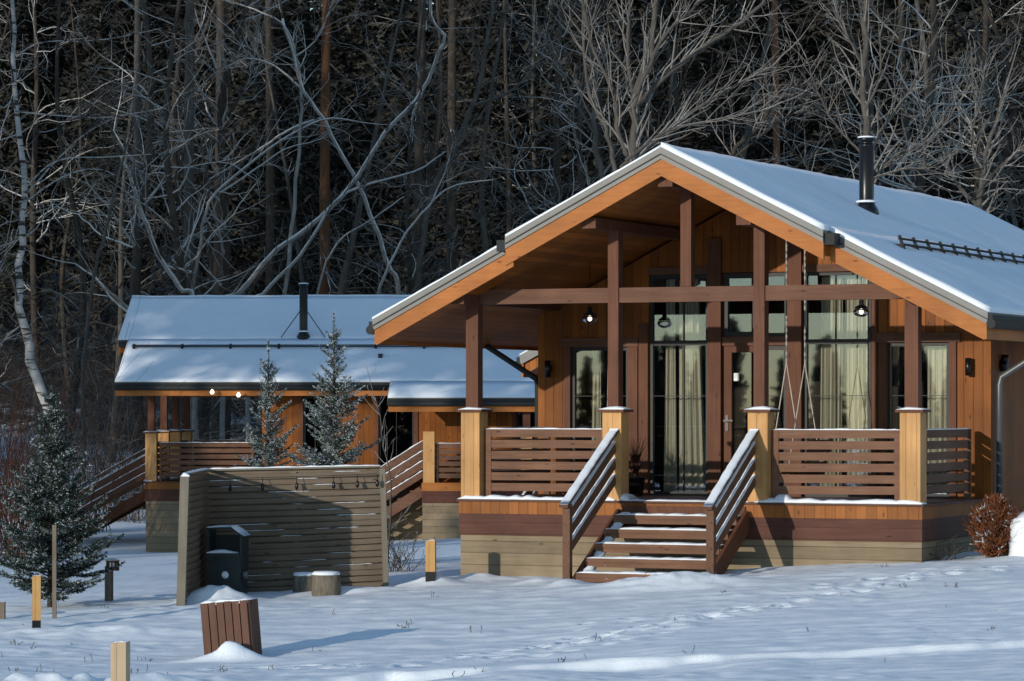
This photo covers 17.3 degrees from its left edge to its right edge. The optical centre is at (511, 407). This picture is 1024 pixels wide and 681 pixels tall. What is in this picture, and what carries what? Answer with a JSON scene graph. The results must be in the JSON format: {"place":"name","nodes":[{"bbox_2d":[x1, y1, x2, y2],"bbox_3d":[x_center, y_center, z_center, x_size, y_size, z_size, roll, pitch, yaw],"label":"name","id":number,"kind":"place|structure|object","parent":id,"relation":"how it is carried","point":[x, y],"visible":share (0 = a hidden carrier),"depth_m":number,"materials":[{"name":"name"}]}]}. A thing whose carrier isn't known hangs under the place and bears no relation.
{"place":"outdoors","nodes":[
{"label":"outdoors","id":0,"kind":"place"},
{"bbox_2d":[0,7,1023,680],"bbox_3d":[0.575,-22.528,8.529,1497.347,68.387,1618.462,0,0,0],"label":"snow ground","id":1,"kind":"structure","parent":0,"point":[862,621],"depth_m":38.58,"materials":[{"name":"snow"}]},
{"bbox_2d":[32,575,40,627],"bbox_3d":[-5.643,2.399,40.000,0.102,0.838,0.104,0,0,-7],"label":"bollard","id":2,"kind":"object","parent":1,"relation":"on","point":[36,601],"visible":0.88,"depth_m":39.95,"materials":[{"name":"brown wood"}]},
{"bbox_2d":[0,8,78,345],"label":"forest tree","id":3,"kind":"object","parent":1,"relation":"on","point":[6,244],"visible":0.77,"depth_m":108.81,"materials":[{"name":"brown plant"}]},
{"bbox_2d":[0,0,90,411],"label":"forest tree","id":4,"kind":"object","parent":1,"relation":"on","point":[27,226],"visible":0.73,"depth_m":114.21,"materials":[{"name":"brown plant"}]},
{"bbox_2d":[0,1,94,397],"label":"forest tree","id":5,"kind":"object","parent":1,"relation":"on","point":[4,36],"visible":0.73,"depth_m":111.67,"materials":[{"name":"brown plant"}]},
{"bbox_2d":[0,366,96,562],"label":"bare shrub","id":6,"kind":"object","parent":1,"relation":"on","point":[10,502],"visible":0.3,"depth_m":75.61,"materials":[{"name":"red plant"}]},
{"bbox_2d":[52,525,56,618],"bbox_3d":[-5.620,2.111,41.400,0.048,1.350,0.048,0,0,0],"label":"tree stake","id":7,"kind":"object","parent":1,"relation":"on","point":[54,571],"visible":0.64,"depth_m":41.38,"materials":[{"name":"brown wood"}]},
{"bbox_2d":[0,385,124,606],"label":"young spruce","id":8,"kind":"object","parent":1,"relation":"on","point":[47,515],"visible":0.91,"depth_m":43.05,"materials":[{"name":"green plant"}]},
{"bbox_2d":[0,0,143,449],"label":"forest tree","id":9,"kind":"object","parent":1,"relation":"on","point":[76,220],"visible":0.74,"depth_m":110.97,"materials":[{"name":"brown plant"}]},
{"bbox_2d":[6,365,143,531],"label":"bare shrub","id":10,"kind":"object","parent":1,"relation":"on","point":[95,448],"visible":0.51,"depth_m":89.93,"materials":[{"name":"brown plant"}]},
{"bbox_2d":[0,291,151,556],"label":"bare shrub","id":11,"kind":"object","parent":1,"relation":"on","point":[5,539],"visible":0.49,"depth_m":79.91,"materials":[{"name":"red plant"}]},
{"bbox_2d":[3,0,156,398],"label":"forest tree","id":12,"kind":"object","parent":1,"relation":"on","point":[64,248],"visible":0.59,"depth_m":119.69,"materials":[{"name":"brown plant"}]},
{"bbox_2d":[0,339,165,548],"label":"bare shrub","id":13,"kind":"object","parent":1,"relation":"on","point":[29,435],"visible":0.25,"depth_m":83.63,"materials":[{"name":"red plant"}]},
{"bbox_2d":[0,0,179,416],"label":"forest tree","id":14,"kind":"object","parent":1,"relation":"on","point":[33,241],"visible":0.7,"depth_m":116.37,"materials":[{"name":"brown plant"}]},
{"bbox_2d":[44,48,173,481],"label":"bare tree","id":15,"kind":"object","parent":1,"relation":"on","point":[89,302],"visible":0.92,"depth_m":95.95,"materials":[{"name":"grey plant"}]},
{"bbox_2d":[104,558,120,600],"bbox_3d":[-5.207,2.333,43.944,0.222,0.765,0.160,0,0,18],"label":"bollard","id":16,"kind":"object","parent":1,"relation":"on","point":[110,562],"visible":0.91,"depth_m":43.95,"materials":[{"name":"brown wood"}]},
{"bbox_2d":[111,640,129,680],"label":"bollard","id":17,"kind":"object","parent":1,"relation":"on","point":[120,660],"visible":1,"depth_m":28.94,"materials":[{"name":"brown wood"}]},
{"bbox_2d":[52,330,196,522],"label":"bare shrub","id":18,"kind":"object","parent":1,"relation":"on","point":[123,456],"visible":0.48,"depth_m":94.99,"materials":[{"name":"brown plant"}]},
{"bbox_2d":[0,0,260,570],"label":"birch tree","id":19,"kind":"object","parent":1,"relation":"on","point":[37,379],"visible":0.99,"depth_m":65.97,"materials":[{"name":"white plant"}]},
{"bbox_2d":[9,0,266,509],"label":"forest tree","id":20,"kind":"object","parent":1,"relation":"on","point":[135,267],"visible":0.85,"depth_m":99.09,"materials":[{"name":"brown plant"}]},
{"bbox_2d":[41,0,246,461],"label":"forest tree","id":21,"kind":"object","parent":1,"relation":"on","point":[120,271],"visible":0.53,"depth_m":108.94,"materials":[{"name":"brown plant"}]},
{"bbox_2d":[106,0,191,436],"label":"pine tree","id":22,"kind":"object","parent":1,"relation":"on","point":[137,60],"visible":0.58,"depth_m":99.91,"materials":[{"name":"brown plant"}]},
{"bbox_2d":[57,78,252,453],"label":"bare tree","id":23,"kind":"object","parent":1,"relation":"on","point":[167,268],"visible":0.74,"depth_m":97.94,"materials":[{"name":"grey plant"}]},
{"bbox_2d":[16,1,333,481],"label":"forest tree","id":24,"kind":"object","parent":1,"relation":"on","point":[203,411],"visible":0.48,"depth_m":101.30,"materials":[{"name":"brown plant"}]},
{"bbox_2d":[75,0,277,428],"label":"forest tree","id":25,"kind":"object","parent":1,"relation":"on","point":[174,228],"visible":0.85,"depth_m":98.24,"materials":[{"name":"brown plant"}]},
{"bbox_2d":[153,0,202,295],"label":"pine tree","id":26,"kind":"object","parent":1,"relation":"on","point":[189,13],"visible":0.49,"depth_m":100.87,"materials":[{"name":"brown plant"}]},
{"bbox_2d":[60,0,308,428],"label":"forest tree","id":27,"kind":"object","parent":1,"relation":"on","point":[209,256],"visible":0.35,"depth_m":113.68,"materials":[{"name":"brown plant"}]},
{"bbox_2d":[91,0,306,439],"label":"bare tree","id":28,"kind":"object","parent":1,"relation":"on","point":[222,116],"visible":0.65,"depth_m":101.91,"materials":[{"name":"grey plant"}]},
{"bbox_2d":[147,0,277,439],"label":"pine tree","id":29,"kind":"object","parent":1,"relation":"on","point":[221,5],"visible":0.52,"depth_m":106.86,"materials":[{"name":"brown plant"}]},
{"bbox_2d":[205,525,250,593],"bbox_3d":[-3.703,2.055,44.177,0.540,1.037,0.480,0,0,8],"label":"grill cabinet","id":30,"kind":"object","parent":1,"relation":"on","point":[227,555],"visible":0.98,"depth_m":44.02,"materials":[{"name":"black metal"}]},
{"bbox_2d":[200,597,261,654],"bbox_3d":[-3.068,2.499,36.905,0.569,0.832,0.342,-5,-1,16],"label":"litter bin","id":31,"kind":"object","parent":1,"relation":"on","point":[233,620],"visible":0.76,"depth_m":36.76,"materials":[{"name":"brown-stained wood"},{"name":"snow"}]},
{"bbox_2d":[234,339,300,468],"bbox_3d":[-3.873,0.823,53.943,1.755,3.871,1.774,0,0,-36],"label":"young spruce","id":32,"kind":"object","parent":1,"relation":"on","point":[269,459],"visible":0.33,"depth_m":53.91,"materials":[{"name":"green plant"}]},
{"bbox_2d":[235,0,302,294],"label":"pine tree","id":33,"kind":"object","parent":1,"relation":"on","point":[269,179],"visible":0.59,"depth_m":107.89,"materials":[{"name":"brown plant"}]},
{"bbox_2d":[134,0,410,294],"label":"bare tree","id":34,"kind":"object","parent":1,"relation":"on","point":[365,200],"visible":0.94,"depth_m":99.96,"materials":[{"name":"grey plant"}]},
{"bbox_2d":[180,0,370,294],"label":"bare tree","id":35,"kind":"object","parent":1,"relation":"on","point":[287,273],"visible":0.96,"depth_m":99.96,"materials":[{"name":"grey plant"}]},
{"bbox_2d":[176,465,388,605],"bbox_3d":[-2.947,1.698,43.868,2.612,1.885,2.453,0,0,0],"label":"slatted screen","id":36,"kind":"object","parent":1,"relation":"on","point":[315,521],"visible":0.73,"depth_m":44.99,"materials":[{"name":"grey wood"}]},
{"bbox_2d":[196,8,387,413],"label":"forest tree","id":37,"kind":"object","parent":1,"relation":"on","point":[301,268],"visible":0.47,"depth_m":105.04,"materials":[{"name":"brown plant"}]},
{"bbox_2d":[66,283,534,552],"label":"timber cabin","id":38,"kind":"object","parent":1,"relation":"on","point":[187,346],"visible":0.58,"depth_m":82.81,"materials":[{"name":"beige"}]},
{"bbox_2d":[293,572,312,592],"bbox_3d":[-2.743,2.374,44.496,0.314,0.420,0.310,0,0,0],"label":"log stump","id":39,"kind":"object","parent":1,"relation":"on","point":[302,581],"visible":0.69,"depth_m":44.37,"materials":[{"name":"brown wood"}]},
{"bbox_2d":[190,72,426,428],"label":"bare tree","id":40,"kind":"object","parent":1,"relation":"on","point":[203,222],"visible":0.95,"depth_m":98.98,"materials":[{"name":"grey plant"}]},
{"bbox_2d":[287,0,348,294],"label":"pine tree","id":41,"kind":"object","parent":1,"relation":"on","point":[325,286],"visible":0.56,"depth_m":102.87,"materials":[{"name":"brown plant"}]},
{"bbox_2d":[312,571,340,596],"bbox_3d":[-2.421,2.348,43.895,0.386,0.450,0.382,0,0,0],"label":"log stump","id":42,"kind":"object","parent":1,"relation":"on","point":[326,583],"visible":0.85,"depth_m":43.75,"materials":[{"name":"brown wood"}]},
{"bbox_2d":[283,311,379,467],"bbox_3d":[-2.849,0.563,53.085,1.918,4.174,1.916,0,0,23],"label":"young spruce","id":43,"kind":"object","parent":1,"relation":"on","point":[335,445],"visible":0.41,"depth_m":52.88,"materials":[{"name":"green plant"}]},
{"bbox_2d":[219,0,481,439],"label":"bare tree","id":44,"kind":"object","parent":1,"relation":"on","point":[301,232],"visible":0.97,"depth_m":98.93,"materials":[{"name":"grey plant"}]},
{"bbox_2d":[259,0,479,456],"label":"forest tree","id":45,"kind":"object","parent":1,"relation":"on","point":[345,275],"visible":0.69,"depth_m":101.58,"materials":[{"name":"brown plant"}]},
{"bbox_2d":[245,80,505,439],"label":"bare tree","id":46,"kind":"object","parent":1,"relation":"on","point":[264,292],"visible":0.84,"depth_m":97.95,"materials":[{"name":"grey plant"}]},
{"bbox_2d":[304,157,460,294],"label":"bare tree","id":47,"kind":"object","parent":1,"relation":"on","point":[331,254],"visible":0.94,"depth_m":96.97,"materials":[{"name":"grey plant"}]},
{"bbox_2d":[354,368,412,570],"bbox_3d":[-1.863,0.967,50.020,0.701,3.164,0.764,0,0,-40],"label":"birch sapling","id":48,"kind":"object","parent":1,"relation":"on","point":[389,517],"visible":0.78,"depth_m":49.99,"materials":[{"name":"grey plant"}]},
{"bbox_2d":[330,0,491,280],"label":"forest tree","id":49,"kind":"object","parent":1,"relation":"on","point":[438,136],"visible":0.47,"depth_m":112.43,"materials":[{"name":"brown plant"}]},
{"bbox_2d":[387,526,439,572],"bbox_3d":[-1.667,2.036,50.067,1.183,0.930,1.318,0,0,-31],"label":"shrub","id":50,"kind":"object","parent":1,"relation":"on","point":[396,557],"visible":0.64,"depth_m":50.01,"materials":[{"name":"brown plant"}]},
{"bbox_2d":[298,0,548,294],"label":"forest tree","id":51,"kind":"object","parent":1,"relation":"on","point":[409,260],"visible":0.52,"depth_m":101.93,"materials":[{"name":"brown plant"}]},
{"bbox_2d":[390,0,466,293],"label":"pine tree","id":52,"kind":"object","parent":1,"relation":"on","point":[417,153],"visible":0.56,"depth_m":105.88,"materials":[{"name":"brown plant"}]},
{"bbox_2d":[425,539,435,581],"bbox_3d":[-1.073,2.100,44.600,0.128,0.728,0.130,0,0,7],"label":"bollard","id":53,"kind":"object","parent":1,"relation":"on","point":[430,573],"visible":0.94,"depth_m":44.54,"materials":[{"name":"brown wood"}]},
{"bbox_2d":[351,0,526,287],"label":"forest tree","id":54,"kind":"object","parent":1,"relation":"on","point":[429,168],"visible":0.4,"depth_m":113.41,"materials":[{"name":"brown plant"}]},
{"bbox_2d":[377,90,540,294],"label":"bare tree","id":55,"kind":"object","parent":1,"relation":"on","point":[403,237],"visible":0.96,"depth_m":95.98,"materials":[{"name":"grey plant"}]},
{"bbox_2d":[439,0,508,273],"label":"pine tree","id":56,"kind":"object","parent":1,"relation":"on","point":[451,207],"visible":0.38,"depth_m":111.87,"materials":[{"name":"brown plant"}]},
{"bbox_2d":[0,168,953,523],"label":"brush","id":57,"kind":"object","parent":1,"relation":"on","point":[110,398],"visible":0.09,"depth_m":105.26,"materials":[{"name":"brown plant"}]},
{"bbox_2d":[361,0,592,275],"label":"forest tree","id":58,"kind":"object","parent":1,"relation":"on","point":[484,231],"visible":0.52,"depth_m":101.81,"materials":[{"name":"grey plant"}]},
{"bbox_2d":[435,0,583,232],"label":"forest tree","id":59,"kind":"object","parent":1,"relation":"on","point":[534,157],"visible":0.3,"depth_m":121.66,"materials":[{"name":"brown plant"}]},
{"bbox_2d":[0,0,1023,348],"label":"conifer forest","id":60,"kind":"object","parent":1,"relation":"on","point":[350,68],"visible":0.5,"depth_m":121.72,"materials":[{"name":"plant"}]},
{"bbox_2d":[403,0,630,292],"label":"bare tree","id":61,"kind":"object","parent":1,"relation":"on","point":[425,221],"visible":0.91,"depth_m":100.96,"materials":[{"name":"grey plant"}]},
{"bbox_2d":[436,0,597,247],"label":"forest tree","id":62,"kind":"object","parent":1,"relation":"on","point":[508,182],"visible":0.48,"depth_m":118.80,"materials":[{"name":"brown plant"}]},
{"bbox_2d":[462,0,602,217],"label":"forest tree","id":63,"kind":"object","parent":1,"relation":"on","point":[542,123],"visible":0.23,"depth_m":124.45,"materials":[{"name":"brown plant"}]},
{"bbox_2d":[425,0,664,230],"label":"forest tree","id":64,"kind":"object","parent":1,"relation":"on","point":[556,163],"visible":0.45,"depth_m":106.28,"materials":[{"name":"brown plant"}]},
{"bbox_2d":[491,0,641,189],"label":"bare tree","id":65,"kind":"object","parent":1,"relation":"on","point":[594,131],"visible":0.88,"depth_m":77.97,"materials":[{"name":"grey plant"}]},
{"bbox_2d":[494,0,649,208],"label":"forest tree","id":66,"kind":"object","parent":1,"relation":"on","point":[579,149],"visible":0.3,"depth_m":102.50,"materials":[{"name":"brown plant"}]},
{"bbox_2d":[478,0,715,228],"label":"forest tree","id":67,"kind":"object","parent":1,"relation":"on","point":[599,128],"visible":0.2,"depth_m":108.98,"materials":[{"name":"brown plant"}]},
{"bbox_2d":[537,0,739,208],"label":"forest tree","id":68,"kind":"object","parent":1,"relation":"on","point":[670,101],"visible":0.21,"depth_m":97.02,"materials":[{"name":"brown plant"}]},
{"bbox_2d":[576,0,719,170],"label":"forest tree","id":69,"kind":"object","parent":1,"relation":"on","point":[668,90],"visible":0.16,"depth_m":121.28,"materials":[{"name":"brown plant"}]},
{"bbox_2d":[536,0,823,209],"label":"forest tree","id":70,"kind":"object","parent":1,"relation":"on","point":[676,102],"visible":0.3,"depth_m":104.51,"materials":[{"name":"grey plant"}]},
{"bbox_2d":[548,0,837,171],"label":"bare tree","id":71,"kind":"object","parent":1,"relation":"on","point":[632,147],"visible":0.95,"depth_m":73.97,"materials":[{"name":"grey plant"}]},
{"bbox_2d":[366,136,1023,581],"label":"timber cabin","id":72,"kind":"object","parent":1,"relation":"on","point":[616,250],"visible":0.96,"depth_m":45.47,"materials":[{"name":"beige"}]},
{"bbox_2d":[591,351,600,482],"bbox_3d":[1.210,0.192,48.440,0.175,2.084,0.093,0,0,16],"label":"curtain","id":73,"kind":"object","parent":72,"relation":"hanging from","point":[596,399],"visible":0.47,"depth_m":48.43,"materials":[{"name":"fabric"}]},
{"bbox_2d":[572,347,627,483],"bbox_3d":[1.274,0.182,48.152,0.890,2.104,0.070,0,0,24],"label":"window","id":74,"kind":"structure","parent":72,"relation":"in","point":[574,349],"depth_m":48.29,"materials":[{"name":"brown glass"}]},
{"bbox_2d":[629,438,648,495],"bbox_3d":[1.727,0.811,47.260,0.368,0.846,0.388,0,0,-4],"label":"potted plant","id":75,"kind":"object","parent":72,"relation":"on","point":[636,485],"visible":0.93,"depth_m":47.20,"materials":[{"name":"black plant"}]},
{"bbox_2d":[664,279,676,491],"bbox_3d":[2.251,-0.298,47.981,0.208,3.064,0.092,0,0,17],"label":"curtain","id":76,"kind":"object","parent":72,"relation":"hanging from","point":[670,461],"visible":0.94,"depth_m":47.97,"materials":[{"name":"fabric"}]},
{"bbox_2d":[650,274,706,495],"bbox_3d":[2.377,-0.328,47.665,0.900,3.124,0.070,0,0,24],"label":"window","id":77,"kind":"structure","parent":72,"relation":"in","point":[653,343],"depth_m":47.76,"materials":[{"name":"brown wood"}]},
{"bbox_2d":[679,279,705,491],"bbox_3d":[2.563,-0.298,47.839,0.420,3.064,0.106,0,0,24],"label":"curtain","id":78,"kind":"object","parent":72,"relation":"hanging from","point":[695,468],"visible":0.9,"depth_m":47.84,"materials":[{"name":"fabric"}]},
{"bbox_2d":[723,273,753,336],"bbox_3d":[3.213,-1.445,47.295,0.510,0.890,0.070,0,0,24],"label":"transom window","id":79,"kind":"structure","parent":72,"relation":"in","point":[726,276],"depth_m":47.33,"materials":[{"name":"brown glass"}]},
{"bbox_2d":[723,346,753,489],"bbox_3d":[3.233,0.182,47.243,0.590,2.104,0.150,0,0,24],"label":"door","id":80,"kind":"structure","parent":72,"relation":"in","point":[728,351],"depth_m":47.33,"materials":[{"name":"brown wood"}]},
{"bbox_2d":[775,241,833,474],"bbox_3d":[3.873,-0.738,45.337,0.679,3.275,1.100,0,0,24],"label":"porch swing","id":81,"kind":"object","parent":72,"relation":"hanging from","point":[808,462],"visible":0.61,"depth_m":45.29,"materials":[{"name":"fabric"}]},
{"bbox_2d":[820,277,842,485],"bbox_3d":[4.448,-0.298,47.008,0.340,3.064,0.104,0,0,24],"label":"curtain","id":82,"kind":"object","parent":72,"relation":"hanging from","point":[827,414],"visible":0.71,"depth_m":47.01,"materials":[{"name":"fabric"}]},
{"bbox_2d":[803,271,870,496],"bbox_3d":[4.522,-0.328,46.715,0.980,3.124,0.070,0,0,24],"label":"window","id":83,"kind":"structure","parent":72,"relation":"in","point":[808,341],"depth_m":46.74,"materials":[{"name":"brown wood"}]},
{"bbox_2d":[845,276,866,485],"bbox_3d":[4.832,-0.298,46.838,0.420,3.064,0.104,0,0,24],"label":"curtain","id":84,"kind":"object","parent":72,"relation":"hanging from","point":[856,378],"visible":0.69,"depth_m":46.86,"materials":[{"name":"fabric"}]},
{"bbox_2d":[888,342,948,497],"bbox_3d":[5.590,0.167,46.246,0.890,2.134,0.070,0,0,24],"label":"window","id":85,"kind":"structure","parent":72,"relation":"in","point":[890,345],"depth_m":46.38,"materials":[{"name":"brown glass"}]},
{"bbox_2d":[928,346,946,494],"bbox_3d":[5.897,0.187,46.365,0.390,2.094,0.104,0,0,24],"label":"curtain","id":86,"kind":"object","parent":72,"relation":"hanging from","point":[937,379],"visible":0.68,"depth_m":46.38,"materials":[{"name":"fabric"}]},
{"bbox_2d":[715,0,785,164],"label":"pine tree","id":87,"kind":"object","parent":1,"relation":"on","point":[775,42],"visible":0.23,"depth_m":95.92,"materials":[{"name":"brown plant"}]},
{"bbox_2d":[659,0,858,168],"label":"forest tree","id":88,"kind":"object","parent":1,"relation":"on","point":[733,107],"visible":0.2,"depth_m":123.20,"materials":[{"name":"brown plant"}]},
{"bbox_2d":[696,0,883,179],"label":"forest tree","id":89,"kind":"object","parent":1,"relation":"on","point":[757,86],"visible":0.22,"depth_m":109.84,"materials":[{"name":"grey plant"}]},
{"bbox_2d":[750,0,838,168],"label":"forest tree","id":90,"kind":"object","parent":1,"relation":"on","point":[798,101],"visible":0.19,"depth_m":127.75,"materials":[{"name":"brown plant"}]},
{"bbox_2d":[702,17,937,171],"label":"bare tree","id":91,"kind":"object","parent":1,"relation":"on","point":[749,136],"visible":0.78,"depth_m":78.00,"materials":[{"name":"grey plant"}]},
{"bbox_2d":[742,0,948,190],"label":"forest tree","id":92,"kind":"object","parent":1,"relation":"on","point":[871,108],"visible":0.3,"depth_m":112.51,"materials":[{"name":"brown plant"}]},
{"bbox_2d":[761,0,1016,199],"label":"bare tree","id":93,"kind":"object","parent":1,"relation":"on","point":[862,99],"visible":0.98,"depth_m":69.97,"materials":[{"name":"grey plant"}]},
{"bbox_2d":[767,0,1021,199],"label":"forest tree","id":94,"kind":"object","parent":1,"relation":"on","point":[906,120],"visible":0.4,"depth_m":106.59,"materials":[{"name":"grey plant"}]},
{"bbox_2d":[805,0,1023,199],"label":"forest tree","id":95,"kind":"object","parent":1,"relation":"on","point":[917,3],"visible":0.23,"depth_m":112.44,"materials":[{"name":"grey plant"}]},
{"bbox_2d":[816,0,1023,193],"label":"forest tree","id":96,"kind":"object","parent":1,"relation":"on","point":[920,180],"visible":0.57,"depth_m":103.44,"materials":[{"name":"grey plant"}]},
{"bbox_2d":[848,0,1023,228],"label":"forest tree","id":97,"kind":"object","parent":1,"relation":"on","point":[1012,213],"visible":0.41,"depth_m":104.14,"materials":[{"name":"grey plant"}]},
{"bbox_2d":[852,0,1023,217],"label":"forest tree","id":98,"kind":"object","parent":1,"relation":"on","point":[985,39],"visible":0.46,"depth_m":115.26,"materials":[{"name":"grey plant"}]},
{"bbox_2d":[880,1,1023,225],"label":"forest tree","id":99,"kind":"object","parent":1,"relation":"on","point":[1008,123],"visible":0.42,"depth_m":99.38,"materials":[{"name":"grey plant"}]},
{"bbox_2d":[890,22,1023,212],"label":"bare tree","id":100,"kind":"object","parent":1,"relation":"on","point":[978,202],"visible":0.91,"depth_m":71.97,"materials":[{"name":"grey plant"}]},
{"bbox_2d":[902,0,1023,223],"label":"forest tree","id":101,"kind":"object","parent":1,"relation":"on","point":[1014,104],"visible":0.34,"depth_m":114.17,"materials":[{"name":"grey plant"}]},
{"bbox_2d":[908,0,1023,224],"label":"forest tree","id":102,"kind":"object","parent":1,"relation":"on","point":[1015,210],"visible":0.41,"depth_m":105.86,"materials":[{"name":"grey plant"}]},
{"bbox_2d":[928,0,1023,222],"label":"forest tree","id":103,"kind":"object","parent":1,"relation":"on","point":[1016,201],"visible":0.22,"depth_m":113.05,"materials":[{"name":"grey plant"}]},
{"bbox_2d":[961,493,1023,557],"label":"rusty bush","id":104,"kind":"object","parent":1,"relation":"on","point":[990,523],"visible":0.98,"depth_m":43.59,"materials":[{"name":"orange plant"}]},
{"bbox_2d":[1006,511,1023,555],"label":"snowy boulder","id":105,"kind":"object","parent":1,"relation":"on","point":[1016,544],"visible":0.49,"depth_m":43.38,"materials":[{"name":"snow"}]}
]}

